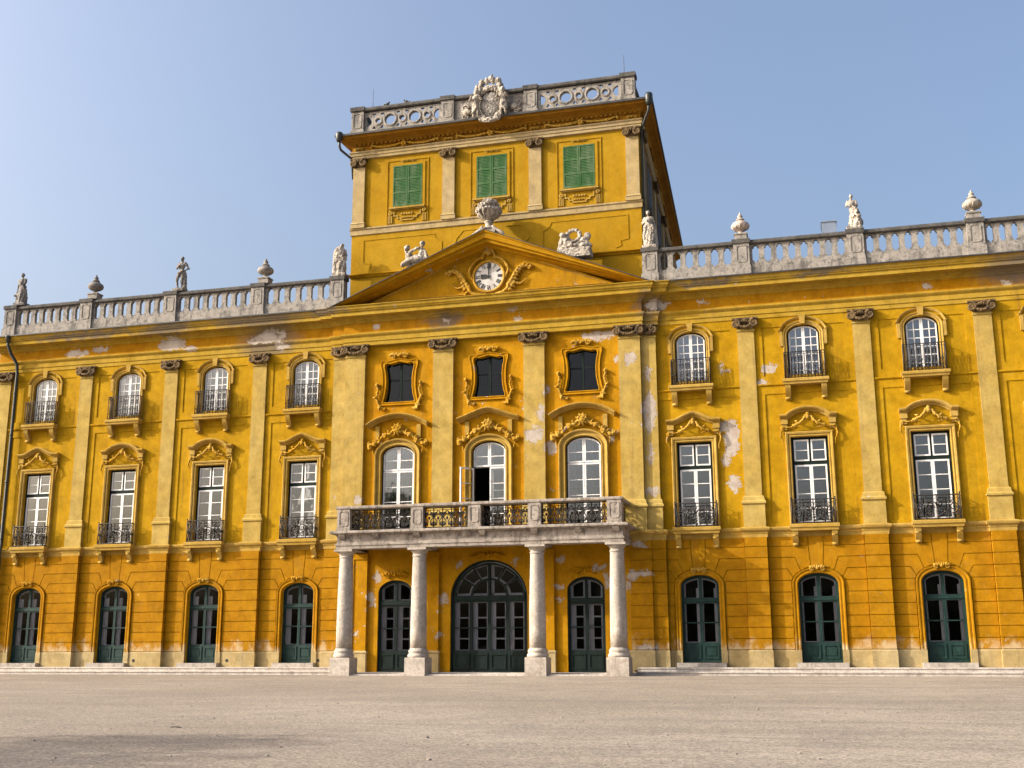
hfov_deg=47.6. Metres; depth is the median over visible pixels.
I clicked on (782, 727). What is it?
gravel court
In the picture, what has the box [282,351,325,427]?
arched window
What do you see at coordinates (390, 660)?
portico side door
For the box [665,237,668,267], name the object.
shuttered window
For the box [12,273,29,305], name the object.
statue
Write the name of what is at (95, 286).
roof urn
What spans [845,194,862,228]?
statue
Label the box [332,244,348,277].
statue
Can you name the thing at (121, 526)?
tall window
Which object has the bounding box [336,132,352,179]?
drainpipe
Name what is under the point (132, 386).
arched window
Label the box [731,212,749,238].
roof urn
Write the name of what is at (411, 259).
putto group
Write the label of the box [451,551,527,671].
portico main door
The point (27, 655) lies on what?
glazed door
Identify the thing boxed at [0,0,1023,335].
sky
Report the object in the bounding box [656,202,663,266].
shuttered window
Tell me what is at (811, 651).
glazed door
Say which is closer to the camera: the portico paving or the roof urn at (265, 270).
the portico paving
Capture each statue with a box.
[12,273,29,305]
[172,257,189,291]
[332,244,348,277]
[642,210,657,247]
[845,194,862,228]
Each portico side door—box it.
[377,571,411,671]
[568,567,605,671]
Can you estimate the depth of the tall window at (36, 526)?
53.02 m
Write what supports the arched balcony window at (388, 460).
in the palace
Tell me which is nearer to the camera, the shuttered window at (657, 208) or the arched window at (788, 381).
the arched window at (788, 381)
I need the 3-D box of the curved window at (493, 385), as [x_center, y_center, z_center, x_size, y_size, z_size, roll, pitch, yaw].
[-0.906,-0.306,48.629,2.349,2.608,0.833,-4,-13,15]
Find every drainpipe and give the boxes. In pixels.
[0,335,18,568]
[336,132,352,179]
[640,92,652,242]
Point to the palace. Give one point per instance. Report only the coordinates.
(524, 445)
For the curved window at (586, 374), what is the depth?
47.62 m
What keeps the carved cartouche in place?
attached to the palace
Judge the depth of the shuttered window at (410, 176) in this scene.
51.75 m
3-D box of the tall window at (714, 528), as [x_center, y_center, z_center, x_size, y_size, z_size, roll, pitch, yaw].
[7.165,3.722,45.320,2.190,5.376,0.767,-4,-13,15]
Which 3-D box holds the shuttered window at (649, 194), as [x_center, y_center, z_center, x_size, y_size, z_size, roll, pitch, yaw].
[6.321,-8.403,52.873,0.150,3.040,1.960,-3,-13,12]
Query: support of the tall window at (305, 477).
in the palace
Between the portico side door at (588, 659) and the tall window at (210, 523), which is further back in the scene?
the tall window at (210, 523)
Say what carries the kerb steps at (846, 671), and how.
on the gravel court
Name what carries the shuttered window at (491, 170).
in the palace
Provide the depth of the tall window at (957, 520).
43.22 m
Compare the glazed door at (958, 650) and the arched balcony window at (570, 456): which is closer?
the glazed door at (958, 650)
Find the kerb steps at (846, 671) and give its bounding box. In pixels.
[636,667,1023,676]
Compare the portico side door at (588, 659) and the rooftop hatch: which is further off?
the rooftop hatch
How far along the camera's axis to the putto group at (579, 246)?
48.09 m
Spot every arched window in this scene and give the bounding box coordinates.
[21,371,63,442]
[104,365,147,437]
[191,358,234,433]
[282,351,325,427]
[666,323,713,406]
[778,315,828,399]
[895,306,950,393]
[1018,306,1023,329]
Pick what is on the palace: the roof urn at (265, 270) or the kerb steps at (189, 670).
the roof urn at (265, 270)
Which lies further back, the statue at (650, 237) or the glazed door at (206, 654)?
the glazed door at (206, 654)
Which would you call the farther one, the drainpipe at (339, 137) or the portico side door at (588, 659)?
the drainpipe at (339, 137)
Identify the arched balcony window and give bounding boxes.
[365,413,429,529]
[456,406,519,525]
[548,402,615,523]
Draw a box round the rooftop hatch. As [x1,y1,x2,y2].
[821,220,836,255]
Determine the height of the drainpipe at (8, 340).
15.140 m
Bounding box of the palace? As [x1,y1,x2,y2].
[0,71,1023,675]
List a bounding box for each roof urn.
[87,275,103,298]
[257,258,273,283]
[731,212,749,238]
[962,190,981,217]
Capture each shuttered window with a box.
[386,157,428,224]
[470,147,513,215]
[556,137,601,206]
[646,161,652,216]
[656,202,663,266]
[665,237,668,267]
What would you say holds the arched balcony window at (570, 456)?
in the palace
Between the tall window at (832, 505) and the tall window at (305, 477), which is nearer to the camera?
the tall window at (832, 505)
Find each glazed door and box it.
[0,581,45,666]
[85,579,132,666]
[176,577,223,666]
[271,575,318,666]
[675,567,727,666]
[792,564,849,666]
[916,561,978,666]
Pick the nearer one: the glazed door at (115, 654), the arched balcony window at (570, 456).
the arched balcony window at (570, 456)
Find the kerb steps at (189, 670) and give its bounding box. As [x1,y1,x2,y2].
[0,667,328,674]
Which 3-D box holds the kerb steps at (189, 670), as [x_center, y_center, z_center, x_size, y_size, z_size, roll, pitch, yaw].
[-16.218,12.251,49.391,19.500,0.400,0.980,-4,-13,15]
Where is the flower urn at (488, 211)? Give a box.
[473,198,504,234]
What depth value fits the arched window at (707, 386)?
46.32 m
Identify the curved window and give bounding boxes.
[373,351,424,410]
[462,345,513,406]
[554,338,608,400]
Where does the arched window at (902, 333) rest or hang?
in the palace
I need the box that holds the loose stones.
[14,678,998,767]
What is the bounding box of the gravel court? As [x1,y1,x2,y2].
[0,674,1023,767]
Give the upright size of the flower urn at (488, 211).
1.810 m
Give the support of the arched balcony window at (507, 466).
in the palace
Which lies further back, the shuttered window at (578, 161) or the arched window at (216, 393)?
the arched window at (216, 393)
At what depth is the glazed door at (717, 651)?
44.25 m
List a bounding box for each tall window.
[9,447,59,565]
[94,443,144,563]
[183,438,233,561]
[276,433,326,558]
[665,411,721,548]
[779,405,839,545]
[898,399,965,542]
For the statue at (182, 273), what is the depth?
53.02 m
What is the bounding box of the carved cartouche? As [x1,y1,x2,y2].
[461,74,520,122]
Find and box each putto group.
[400,241,432,272]
[557,228,592,259]
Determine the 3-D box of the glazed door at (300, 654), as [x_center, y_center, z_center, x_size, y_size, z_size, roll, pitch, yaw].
[-8.978,9.925,48.424,1.920,3.855,0.640,-4,-13,15]
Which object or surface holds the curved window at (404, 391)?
in the palace
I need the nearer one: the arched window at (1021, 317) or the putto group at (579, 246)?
the arched window at (1021, 317)
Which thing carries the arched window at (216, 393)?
in the palace
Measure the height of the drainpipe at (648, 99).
7.920 m
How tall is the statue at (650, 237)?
1.719 m
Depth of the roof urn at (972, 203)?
44.26 m
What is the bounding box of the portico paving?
[328,672,636,675]
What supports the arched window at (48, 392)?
in the palace

